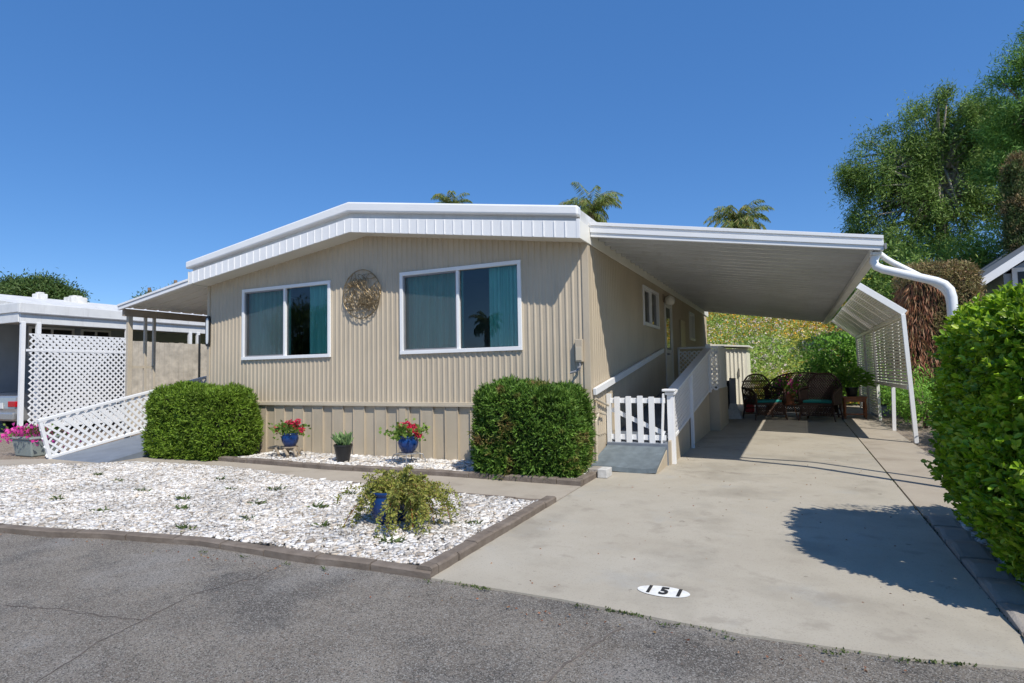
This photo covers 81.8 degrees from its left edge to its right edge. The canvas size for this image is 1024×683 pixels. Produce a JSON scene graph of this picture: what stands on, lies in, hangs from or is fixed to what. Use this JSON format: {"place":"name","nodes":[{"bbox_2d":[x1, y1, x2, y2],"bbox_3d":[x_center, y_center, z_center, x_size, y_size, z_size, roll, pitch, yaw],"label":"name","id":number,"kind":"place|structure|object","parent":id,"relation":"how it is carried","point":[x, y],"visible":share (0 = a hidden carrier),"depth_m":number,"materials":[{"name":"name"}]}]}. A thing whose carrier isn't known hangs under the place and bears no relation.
{"place":"outdoors","nodes":[
{"label":"outdoors","id":0,"kind":"place"},
{"bbox_2d":[0,421,263,460],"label":"side yard","id":1,"kind":"structure","parent":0,"point":[7,451],"depth_m":12.29,"materials":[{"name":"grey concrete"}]},
{"bbox_2d":[0,422,81,456],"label":"flower planter","id":2,"kind":"object","parent":1,"relation":"on","point":[27,441],"visible":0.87,"depth_m":10.30,"materials":[{"name":"pink plant"}]},
{"bbox_2d":[0,375,123,429],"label":"parked car","id":3,"kind":"object","parent":1,"relation":"on","point":[8,407],"visible":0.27,"depth_m":15.11,"materials":[{"name":"silver metal"}]},
{"bbox_2d":[0,292,206,428],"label":"neighbour home","id":4,"kind":"object","parent":1,"relation":"on","point":[22,318],"visible":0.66,"depth_m":16.12,"materials":[{"name":"white paint"}]},
{"bbox_2d":[28,326,74,356],"bbox_3d":[-13.341,0.011,17.132,0.040,0.840,1.160,-2,-3,25],"label":"window frame","id":5,"kind":"structure","parent":4,"relation":"in","point":[30,327],"depth_m":17.06,"materials":[{"name":"white paint"}]},
{"bbox_2d":[31,328,71,354],"bbox_3d":[-13.348,0.012,17.136,0.005,0.720,1.040,-2,-3,25],"label":"window pane","id":6,"kind":"structure","parent":4,"relation":"in","point":[43,331],"depth_m":17.18,"materials":[{"name":"black glass"}]},
{"bbox_2d":[26,333,125,426],"bbox_3d":[-10.276,0.916,14.050,0.040,2.110,2.200,-2,-3,25],"label":"lattice screen","id":7,"kind":"object","parent":4,"relation":"attached to","point":[69,351],"visible":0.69,"depth_m":13.93,"materials":[{"name":"white paint"}]},
{"bbox_2d":[81,329,110,356],"bbox_3d":[-12.827,0.062,18.215,0.040,0.840,0.860,-2,-3,25],"label":"window frame","id":8,"kind":"structure","parent":4,"relation":"in","point":[82,330],"depth_m":18.21,"materials":[{"name":"white paint"}]},
{"bbox_2d":[83,331,108,354],"bbox_3d":[-12.833,0.062,18.219,0.005,0.720,0.740,-2,-3,25],"label":"window pane","id":9,"kind":"structure","parent":4,"relation":"in","point":[86,333],"depth_m":18.26,"materials":[{"name":"black glass"}]},
{"bbox_2d":[117,279,206,438],"bbox_3d":[-5.421,0.568,13.697,2.080,3.081,6.045,-2,-3,25],"label":"side awning","id":10,"kind":"object","parent":1,"relation":"on","point":[183,296],"visible":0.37,"depth_m":11.71,"materials":[{"name":"white paint"}]},
{"bbox_2d":[131,335,206,427],"bbox_3d":[-8.104,1.151,18.224,0.380,2.500,7.015,-2,-3,25],"label":"wooden fence","id":11,"kind":"object","parent":1,"relation":"on","point":[178,362],"visible":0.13,"depth_m":16.03,"materials":[{"name":"brown wood"}]},
{"bbox_2d":[139,380,264,460],"bbox_3d":[-5.163,1.264,9.867,2.116,1.279,1.248,-2,-3,25],"label":"clipped hedge","id":12,"kind":"object","parent":1,"relation":"on","point":[191,420],"visible":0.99,"depth_m":9.42,"materials":[{"name":"green plant"}]},
{"bbox_2d":[131,287,154,298],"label":"distant tree","id":13,"kind":"object","parent":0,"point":[148,291],"visible":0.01,"depth_m":42.60,"materials":[{"name":"green plant"}]},
{"bbox_2d":[0,461,537,564],"bbox_3d":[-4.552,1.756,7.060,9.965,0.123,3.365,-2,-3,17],"label":"white gravel","id":14,"kind":"structure","parent":0,"point":[19,505],"depth_m":5.87,"materials":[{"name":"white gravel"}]},
{"bbox_2d":[49,494,65,500],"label":"weed","id":15,"kind":"object","parent":14,"relation":"on","point":[59,497],"visible":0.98,"depth_m":6.51,"materials":[{"name":"green plant"}]},
{"bbox_2d":[87,507,108,511],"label":"weed","id":16,"kind":"object","parent":14,"relation":"on","point":[100,509],"visible":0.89,"depth_m":5.90,"materials":[{"name":"green plant"}]},
{"bbox_2d":[175,503,190,509],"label":"weed","id":17,"kind":"object","parent":14,"relation":"on","point":[183,506],"visible":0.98,"depth_m":5.91,"materials":[{"name":"green plant"}]},
{"bbox_2d":[175,494,192,499],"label":"weed","id":18,"kind":"object","parent":14,"relation":"on","point":[180,497],"visible":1,"depth_m":6.37,"materials":[{"name":"green plant"}]},
{"bbox_2d":[174,523,195,528],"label":"weed","id":19,"kind":"object","parent":14,"relation":"on","point":[182,527],"visible":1,"depth_m":5.17,"materials":[{"name":"green plant"}]},
{"bbox_2d":[237,515,254,520],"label":"weed","id":20,"kind":"object","parent":14,"relation":"on","point":[245,517],"visible":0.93,"depth_m":5.43,"materials":[{"name":"green plant"}]},
{"bbox_2d":[266,484,286,490],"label":"weed","id":21,"kind":"object","parent":14,"relation":"on","point":[275,488],"visible":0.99,"depth_m":6.76,"materials":[{"name":"green plant"}]},
{"bbox_2d":[306,501,332,507],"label":"weed","id":22,"kind":"object","parent":14,"relation":"on","point":[321,505],"visible":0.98,"depth_m":5.84,"materials":[{"name":"green plant"}]},
{"bbox_2d":[311,520,337,526],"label":"weed","id":23,"kind":"object","parent":14,"relation":"on","point":[325,523],"visible":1,"depth_m":5.14,"materials":[{"name":"green plant"}]},
{"bbox_2d":[378,533,405,543],"bbox_3d":[-0.939,1.542,4.606,0.220,0.065,0.177,-2,-3,25],"label":"weed","id":24,"kind":"object","parent":14,"relation":"on","point":[398,539],"visible":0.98,"depth_m":4.61,"materials":[{"name":"green plant"}]},
{"bbox_2d":[333,464,462,539],"bbox_3d":[-0.965,1.346,5.211,1.119,0.582,1.098,-2,-3,25],"label":"trailing plant pot","id":25,"kind":"object","parent":14,"relation":"on","point":[393,500],"visible":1,"depth_m":5.04,"materials":[{"name":"ceramic"}]},
{"bbox_2d":[333,480,539,501],"bbox_3d":[-0.966,1.662,6.547,2.811,0.054,0.129,-3,-4,27],"label":"garden edging","id":26,"kind":"object","parent":14,"relation":"on","point":[479,494],"visible":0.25,"depth_m":6.15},
{"bbox_2d":[453,519,483,525],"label":"weed","id":27,"kind":"object","parent":14,"relation":"on","point":[470,521],"visible":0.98,"depth_m":5.08,"materials":[{"name":"green plant"}]},
{"bbox_2d":[0,457,580,501],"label":"front path","id":28,"kind":"structure","parent":0,"point":[528,490],"depth_m":7.33,"materials":[{"name":"concrete"}]},
{"bbox_2d":[36,376,206,462],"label":"lattice ramp","id":29,"kind":"structure","parent":28,"relation":"on","point":[125,449],"depth_m":10.32,"materials":[{"name":"white wood"}]},
{"bbox_2d":[0,445,941,681],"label":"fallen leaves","id":30,"kind":"object","parent":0,"point":[822,661],"visible":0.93,"depth_m":3.49,"materials":[{"name":"brown plant"}]},
{"bbox_2d":[0,533,1023,682],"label":"road","id":31,"kind":"structure","parent":0,"point":[299,622],"depth_m":3.09,"materials":[{"name":"grey asphalt"}]},
{"bbox_2d":[9,605,140,619],"bbox_3d":[-3.131,1.607,3.611,2.140,0.006,0.086,-2,-3,16],"label":"road crack","id":32,"kind":"object","parent":31,"relation":"on","point":[80,613],"visible":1,"depth_m":3.44,"materials":[{"name":"black asphalt"}]},
{"bbox_2d":[36,565,279,682],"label":"road crack","id":33,"kind":"object","parent":31,"relation":"on","point":[133,624],"visible":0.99,"depth_m":3.20,"materials":[{"name":"black asphalt"}]},
{"bbox_2d":[0,523,431,579],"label":"garden edging","id":34,"kind":"object","parent":31,"relation":"on","point":[324,559],"visible":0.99,"depth_m":4.58,"materials":[{"name":"brown concrete"}]},
{"bbox_2d":[547,627,624,682],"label":"road crack","id":35,"kind":"object","parent":31,"relation":"on","point":[563,665],"visible":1,"depth_m":2.81,"materials":[{"name":"grey asphalt"}]},
{"bbox_2d":[817,649,844,654],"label":"weed","id":36,"kind":"object","parent":31,"relation":"on","point":[832,652],"visible":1,"depth_m":2.75,"materials":[{"name":"green plant"}]},
{"bbox_2d":[0,0,1023,304],"label":"sky","id":37,"kind":"structure","parent":0,"point":[141,140],"materials":[{"name":"blue"}]},
{"bbox_2d":[431,404,1023,670],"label":"driveway","id":38,"kind":"structure","parent":0,"point":[756,570],"depth_m":4.20,"materials":[{"name":"concrete"}]},
{"bbox_2d":[417,496,555,576],"bbox_3d":[-0.096,1.560,4.922,0.128,0.109,2.255,-2,-3,25],"label":"garden edging","id":39,"kind":"object","parent":38,"relation":"on","point":[441,562],"visible":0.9,"depth_m":4.56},
{"bbox_2d":[576,471,597,484],"bbox_3d":[0.881,1.614,6.960,0.105,0.101,0.519,-2,-3,25],"label":"garden edging","id":40,"kind":"object","parent":38,"relation":"on","point":[589,476],"visible":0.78,"depth_m":6.89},
{"bbox_2d":[588,466,601,471],"bbox_3d":[1.030,1.603,7.297,0.120,0.096,0.240,-2,-3,25],"label":"cinder block","id":41,"kind":"object","parent":38,"relation":"on","point":[593,468],"depth_m":7.21,"materials":[{"name":"grey concrete"}]},
{"bbox_2d":[597,467,611,477],"bbox_3d":[1.126,1.589,7.175,0.120,0.106,0.220,-2,-3,25],"label":"cinder block","id":42,"kind":"object","parent":38,"relation":"on","point":[604,472],"depth_m":7.09,"materials":[{"name":"white concrete"}]},
{"bbox_2d":[589,445,667,473],"bbox_3d":[1.543,1.529,7.770,0.870,0.285,0.732,-2,-3,25],"label":"ramp mat","id":43,"kind":"object","parent":38,"relation":"on","point":[635,459],"visible":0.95,"depth_m":7.66,"materials":[{"name":"grey concrete"}]},
{"bbox_2d":[638,585,689,597],"bbox_3d":[0.905,1.492,3.533,0.310,0.006,0.164,-2,-3,25],"label":"number marking","id":44,"kind":"object","parent":38,"relation":"on","point":[663,591],"visible":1,"depth_m":3.53,"materials":[{"name":"white paint"}]},
{"bbox_2d":[607,344,728,464],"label":"entry ramp","id":45,"kind":"structure","parent":38,"relation":"on","point":[695,412],"depth_m":9.97,"materials":[{"name":"white wood"}]},
{"bbox_2d":[606,393,665,442],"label":"picket gate","id":46,"kind":"structure","parent":45,"relation":"attached to","point":[629,436],"depth_m":8.12,"materials":[{"name":"white paint"}]},
{"bbox_2d":[727,381,729,408],"bbox_3d":[5.230,1.400,14.419,0.300,0.882,0.520,-2,-3,25],"label":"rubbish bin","id":47,"kind":"object","parent":38,"relation":"on","point":[728,394],"depth_m":14.19,"materials":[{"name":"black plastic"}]},
{"bbox_2d":[440,417,1023,666],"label":"moss","id":48,"kind":"object","parent":38,"relation":"on","point":[919,660],"visible":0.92,"depth_m":3.05,"materials":[{"name":"green plant"}]},
{"bbox_2d":[741,374,787,420],"bbox_3d":[5.832,1.274,13.710,0.833,1.053,0.705,-1,-3,-5],"label":"wicker chair","id":49,"kind":"object","parent":38,"relation":"on","point":[750,394],"visible":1,"depth_m":13.76,"materials":[{"name":"brown wicker"}]},
{"bbox_2d":[764,372,839,417],"bbox_3d":[6.983,1.270,14.275,1.653,1.052,0.705,-3,-4,29],"label":"wicker settee","id":50,"kind":"object","parent":38,"relation":"on","point":[805,374],"visible":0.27,"depth_m":14.50,"materials":[{"name":"brown wicker"}]},
{"bbox_2d":[797,373,843,421],"bbox_3d":[6.871,1.228,13.166,0.833,1.053,0.705,-4,-4,43],"label":"wicker chair","id":51,"kind":"object","parent":38,"relation":"on","point":[808,403],"visible":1,"depth_m":13.20,"materials":[{"name":"brown wicker"}]},
{"bbox_2d":[728,378,742,418],"bbox_3d":[5.230,1.344,13.979,0.392,0.958,0.392,-2,-3,25],"label":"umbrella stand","id":52,"kind":"object","parent":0,"point":[734,412],"visible":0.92,"depth_m":13.92,"materials":[{"name":"grey metal"}]},
{"bbox_2d":[744,396,754,411],"bbox_3d":[6.308,1.657,15.668,0.260,0.416,0.440,-2,-3,25],"label":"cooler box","id":53,"kind":"object","parent":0,"point":[749,409],"visible":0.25,"depth_m":15.49,"materials":[{"name":"red plastic"}]},
{"bbox_2d":[767,374,805,417],"bbox_3d":[6.514,1.281,13.998,0.872,1.029,0.844,-2,-3,25],"label":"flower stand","id":54,"kind":"object","parent":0,"point":[791,385],"visible":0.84,"depth_m":13.83,"materials":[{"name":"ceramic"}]},
{"bbox_2d":[706,261,934,403],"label":"hillside","id":55,"kind":"structure","parent":0,"point":[784,353],"depth_m":22.27,"materials":[{"name":"green plant"}]},
{"bbox_2d":[0,267,38,293],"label":"distant tree","id":56,"kind":"object","parent":55,"relation":"on","point":[3,284],"visible":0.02,"depth_m":60.72,"materials":[{"name":"green plant"}]},
{"bbox_2d":[0,267,99,302],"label":"distant tree","id":57,"kind":"object","parent":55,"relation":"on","point":[51,287],"visible":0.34,"depth_m":58.15,"materials":[{"name":"green plant"}]},
{"bbox_2d":[431,190,471,203],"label":"palm tree","id":58,"kind":"object","parent":55,"relation":"on","point":[443,199],"visible":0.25,"depth_m":44.28,"materials":[{"name":"green plant"}]},
{"bbox_2d":[558,182,622,222],"bbox_3d":[5.356,-6.844,39.367,4.506,6.958,4.859,-2,-3,25],"label":"palm tree","id":59,"kind":"object","parent":55,"relation":"on","point":[589,209],"visible":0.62,"depth_m":38.97,"materials":[{"name":"green plant"}]},
{"bbox_2d":[704,199,773,229],"bbox_3d":[13.637,-5.954,35.170,3.689,4.470,3.769,0,-3,-19],"label":"palm tree","id":60,"kind":"object","parent":55,"relation":"on","point":[740,219],"visible":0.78,"depth_m":34.83,"materials":[{"name":"green plant"}]},
{"bbox_2d":[706,291,889,367],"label":"hill flowers","id":61,"kind":"object","parent":55,"relation":"on","point":[746,324],"visible":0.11,"depth_m":24.08,"materials":[{"name":"yellow plant"}]},
{"bbox_2d":[708,317,887,389],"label":"white flowers","id":62,"kind":"object","parent":55,"relation":"on","point":[785,364],"visible":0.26,"depth_m":22.75,"materials":[{"name":"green plant"}]},
{"bbox_2d":[706,281,893,399],"bbox_3d":[11.150,-0.608,24.542,14.198,5.525,13.201,-2,-3,25],"label":"ground cover","id":63,"kind":"object","parent":55,"relation":"on","point":[769,351],"visible":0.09,"depth_m":22.43,"materials":[{"name":"green plant"}]},
{"bbox_2d":[835,230,942,357],"bbox_3d":[12.961,-1.412,19.337,4.510,4.542,4.161,0,-3,-14],"label":"shade tree","id":64,"kind":"object","parent":55,"relation":"on","point":[885,286],"visible":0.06,"depth_m":19.44,"materials":[{"name":"green plant"}]},
{"bbox_2d":[825,77,1023,264],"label":"pepper tree","id":65,"kind":"object","parent":55,"relation":"on","point":[926,187],"visible":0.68,"depth_m":24.19,"materials":[{"name":"green plant"}]},
{"bbox_2d":[851,209,1004,299],"bbox_3d":[15.437,-2.012,20.901,6.196,5.103,4.277,-2,-3,25],"label":"willow tree","id":66,"kind":"object","parent":55,"relation":"on","point":[977,253],"visible":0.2,"depth_m":20.13,"materials":[{"name":"green plant"}]},
{"bbox_2d":[956,23,1023,193],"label":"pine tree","id":67,"kind":"object","parent":55,"relation":"on","point":[1008,134],"visible":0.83,"depth_m":18.62,"materials":[{"name":"green plant"}]},
{"bbox_2d":[994,149,1023,259],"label":"cypress tree","id":68,"kind":"object","parent":55,"relation":"on","point":[1012,214],"visible":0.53,"depth_m":16.90,"materials":[{"name":"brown plant"}]},
{"bbox_2d":[859,405,938,457],"bbox_3d":[17.843,1.145,4.009,26.500,0.295,17.000,-2,-3,25],"label":"hedge bed","id":69,"kind":"object","parent":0,"point":[904,429],"depth_m":11.09,"materials":[{"name":"brown soil"}]},
{"bbox_2d":[873,355,941,431],"bbox_3d":[8.234,1.105,12.094,1.613,1.748,3.631,-2,-3,25],"label":"bush","id":70,"kind":"object","parent":69,"relation":"on","point":[923,397],"visible":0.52,"depth_m":11.54,"materials":[{"name":"green plant"}]},
{"bbox_2d":[886,258,987,418],"bbox_3d":[9.688,0.109,13.453,1.843,3.965,2.124,-2,-3,25],"label":"dry clipped hedge","id":71,"kind":"object","parent":69,"relation":"on","point":[923,304],"visible":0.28,"depth_m":12.91,"materials":[{"name":"brown plant"}]},
{"bbox_2d":[920,279,1023,590],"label":"leafy hedge","id":72,"kind":"object","parent":69,"relation":"on","point":[977,423],"visible":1,"depth_m":3.36,"materials":[{"name":"green plant"}]},
{"bbox_2d":[924,514,1023,638],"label":"garden edging","id":73,"kind":"object","parent":69,"relation":"on","point":[1003,591],"visible":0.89,"depth_m":3.69,"materials":[{"name":"grey concrete"}]},
{"bbox_2d":[958,520,1023,585],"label":"white gravel","id":74,"kind":"structure","parent":69,"relation":"on","point":[983,542],"depth_m":4.28,"materials":[{"name":"white gravel"}]},
{"bbox_2d":[838,405,967,517],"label":"side path","id":75,"kind":"structure","parent":0,"point":[897,456],"depth_m":7.77,"materials":[{"name":"concrete"}]},
{"bbox_2d":[842,396,867,418],"bbox_3d":[7.734,1.486,13.337,0.480,0.500,0.440,-2,-3,25],"label":"side table","id":76,"kind":"object","parent":75,"relation":"on","point":[845,399],"visible":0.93,"depth_m":13.22,"materials":[{"name":"red wood"}]},
{"bbox_2d":[827,365,875,395],"bbox_3d":[7.673,0.883,13.396,1.027,0.712,0.821,-2,-3,25],"label":"potted plant","id":77,"kind":"object","parent":76,"relation":"on","point":[851,390],"visible":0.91,"depth_m":13.28,"materials":[{"name":"green plant"}]},
{"bbox_2d":[831,283,918,442],"bbox_3d":[7.668,0.478,12.951,0.749,2.602,7.638,-2,-3,25],"label":"shade screen","id":78,"kind":"object","parent":75,"relation":"on","point":[887,318],"visible":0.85,"depth_m":11.21,"materials":[{"name":"beige metal"}]},
{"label":"ground","id":79,"kind":"structure","parent":0,"visible":0},
{"bbox_2d":[186,202,707,463],"bbox_3d":[0.249,0.141,14.627,7.422,4.030,12.680,-2,-3,25],"label":"mobile home","id":80,"kind":"object","parent":79,"relation":"on","point":[473,297],"visible":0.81,"depth_m":9.12,"materials":[{"name":"beige metal"}]},
{"bbox_2d":[205,316,210,345],"bbox_3d":[-5.579,-0.189,10.835,0.110,0.560,0.034,-2,-3,25],"label":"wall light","id":81,"kind":"object","parent":80,"relation":"attached to","point":[207,330],"depth_m":10.82,"materials":[{"name":"white metal"}]},
{"bbox_2d":[241,280,330,359],"bbox_3d":[-3.833,-0.320,10.119,2.030,1.334,0.207,-2,-3,25],"label":"window","id":82,"kind":"structure","parent":80,"relation":"in","point":[269,307],"depth_m":10.26,"materials":[{"name":"white paint"}]},
{"bbox_2d":[343,269,380,318],"bbox_3d":[-2.376,-0.749,9.312,0.746,0.784,0.035,-2,-3,25],"label":"wall art","id":83,"kind":"object","parent":80,"relation":"attached to","point":[362,303],"depth_m":9.30,"materials":[{"name":"brown metal"}]},
{"bbox_2d":[399,260,522,354],"bbox_3d":[-0.751,-0.454,8.662,2.040,1.334,0.207,-2,-3,25],"label":"window","id":84,"kind":"structure","parent":80,"relation":"in","point":[431,300],"depth_m":8.79,"materials":[{"name":"clear glass"}]},
{"bbox_2d":[570,339,583,373],"bbox_3d":[0.843,0.197,7.733,0.169,0.455,0.108,-2,-3,25],"label":"utility box","id":85,"kind":"object","parent":80,"relation":"attached to","point":[579,353],"visible":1,"depth_m":7.71,"materials":[{"name":"beige metal"}]},
{"bbox_2d":[594,397,608,460],"bbox_3d":[1.240,1.207,7.947,0.113,0.938,0.568,-2,-3,25],"label":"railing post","id":86,"kind":"object","parent":80,"relation":"attached to","point":[596,423],"visible":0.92,"depth_m":7.75,"materials":[{"name":"white wood"}]},
{"bbox_2d":[593,348,663,394],"bbox_3d":[2.057,0.416,9.790,0.045,0.757,4.611,-2,-3,25],"label":"handrail","id":87,"kind":"object","parent":80,"relation":"attached to","point":[601,387],"visible":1,"depth_m":9.04,"materials":[{"name":"white paint"}]},
{"bbox_2d":[642,285,659,329],"bbox_3d":[2.620,-0.629,11.205,0.091,0.730,1.330,-2,-3,25],"label":"window","id":88,"kind":"structure","parent":80,"relation":"in","point":[651,317],"depth_m":11.17,"materials":[{"name":"white paint"}]},
{"bbox_2d":[663,294,674,305],"bbox_3d":[3.266,-0.867,12.277,0.240,0.240,0.220,-2,-3,25],"label":"porch light","id":89,"kind":"object","parent":80,"relation":"attached to","point":[668,300],"visible":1,"depth_m":12.21,"materials":[{"name":"white glass"}]},
{"bbox_2d":[666,308,672,386],"bbox_3d":[3.403,0.122,12.731,0.102,1.690,0.660,-2,-3,25],"label":"door","id":90,"kind":"structure","parent":80,"relation":"in","point":[668,311],"depth_m":12.79,"materials":[{"name":"white paint"}]},
{"bbox_2d":[689,311,695,340],"bbox_3d":[4.762,-0.395,15.711,0.091,0.740,0.820,-2,-3,25],"label":"window","id":91,"kind":"structure","parent":80,"relation":"in","point":[691,316],"depth_m":15.69,"materials":[{"name":"white paint"}]},
{"bbox_2d":[590,222,883,323],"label":"carport roof","id":92,"kind":"structure","parent":80,"relation":"attached to","point":[808,276],"depth_m":8.62,"materials":[{"name":"white paint"}]},
{"bbox_2d":[872,250,948,336],"bbox_3d":[4.449,0.225,6.485,0.776,2.627,0.081,-2,-3,16],"label":"downspout","id":93,"kind":"object","parent":92,"relation":"attached to","point":[889,260],"visible":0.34,"depth_m":6.56,"materials":[{"name":"white paint"}]},
{"bbox_2d":[869,250,957,316],"bbox_3d":[4.292,0.247,6.247,0.794,2.563,0.139,-4,-4,43],"label":"downspout","id":94,"kind":"object","parent":92,"relation":"attached to","point":[947,287],"visible":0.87,"depth_m":6.22,"materials":[{"name":"white paint"}]},
{"bbox_2d":[710,344,752,403],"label":"storage shed","id":95,"kind":"structure","parent":79,"relation":"on","point":[738,368],"depth_m":18.80,"materials":[{"name":"beige paint"}]},
{"bbox_2d":[792,325,892,405],"bbox_3d":[9.708,0.797,17.241,2.937,2.734,2.248,-2,-3,25],"label":"round bush","id":96,"kind":"object","parent":79,"relation":"on","point":[822,362],"visible":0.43,"depth_m":16.98,"materials":[{"name":"green plant"}]},
{"bbox_2d":[980,245,1023,294],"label":"neighbour home","id":97,"kind":"object","parent":79,"relation":"on","point":[1001,271],"visible":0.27,"depth_m":13.84,"materials":[{"name":"grey metal"}]},
{"bbox_2d":[1011,267,1023,285],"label":"window frame","id":98,"kind":"structure","parent":97,"relation":"in","point":[1014,271],"depth_m":13.75,"materials":[{"name":"white paint"}]},
{"bbox_2d":[1018,271,1023,283],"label":"window pane","id":99,"kind":"structure","parent":97,"relation":"in","point":[1020,274],"depth_m":13.70,"materials":[{"name":"black glass"}]},
{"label":"planting bed base","id":100,"kind":"structure","parent":79,"relation":"on","visible":0},
{"bbox_2d":[218,456,582,486],"bbox_3d":[-1.891,1.721,7.935,5.938,0.104,0.194,-2,-3,25],"label":"garden edging","id":101,"kind":"object","parent":100,"relation":"on","point":[506,477],"visible":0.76,"depth_m":7.60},
{"bbox_2d":[238,449,587,477],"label":"white gravel","id":102,"kind":"structure","parent":100,"relation":"on","point":[400,461],"depth_m":8.57,"materials":[{"name":"white gravel"}]},
{"bbox_2d":[267,445,302,457],"bbox_3d":[-3.625,1.753,9.294,0.766,0.224,0.306,-2,-3,25],"label":"driftwood stand","id":103,"kind":"object","parent":102,"relation":"on","point":[286,450],"visible":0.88,"depth_m":9.21,"materials":[{"name":"beige wood"}]},
{"bbox_2d":[268,418,310,446],"bbox_3d":[-3.468,1.421,9.244,0.739,0.438,0.573,-1,-3,2],"label":"flower pot","id":104,"kind":"object","parent":103,"relation":"on","point":[289,431],"visible":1,"depth_m":9.16,"materials":[{"name":"ceramic"}]},
{"bbox_2d":[331,430,353,461],"bbox_3d":[-2.482,1.533,8.660,0.398,0.495,0.378,-2,-3,25],"label":"succulent pot","id":105,"kind":"object","parent":102,"relation":"on","point":[343,445],"visible":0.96,"depth_m":8.56,"materials":[{"name":"black plastic"}]},
{"bbox_2d":[391,451,425,464],"bbox_3d":[-1.448,1.655,8.277,0.358,0.197,0.358,-4,-4,43],"label":"wire stand","id":106,"kind":"object","parent":102,"relation":"on","point":[406,454],"visible":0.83,"depth_m":8.26,"materials":[{"name":"grey metal"}]},
{"bbox_2d":[379,418,429,452],"bbox_3d":[-1.484,1.316,8.294,0.628,0.473,0.693,1,-4,-34],"label":"flower pot","id":107,"kind":"object","parent":106,"relation":"on","point":[408,442],"visible":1,"depth_m":8.20,"materials":[{"name":"ceramic"}]},
{"bbox_2d":[466,373,598,479],"bbox_3d":[0.245,1.026,7.470,1.626,1.278,1.213,-2,-3,25],"label":"clipped shrub","id":108,"kind":"object","parent":102,"relation":"on","point":[533,427],"visible":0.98,"depth_m":7.08,"materials":[{"name":"green plant"}]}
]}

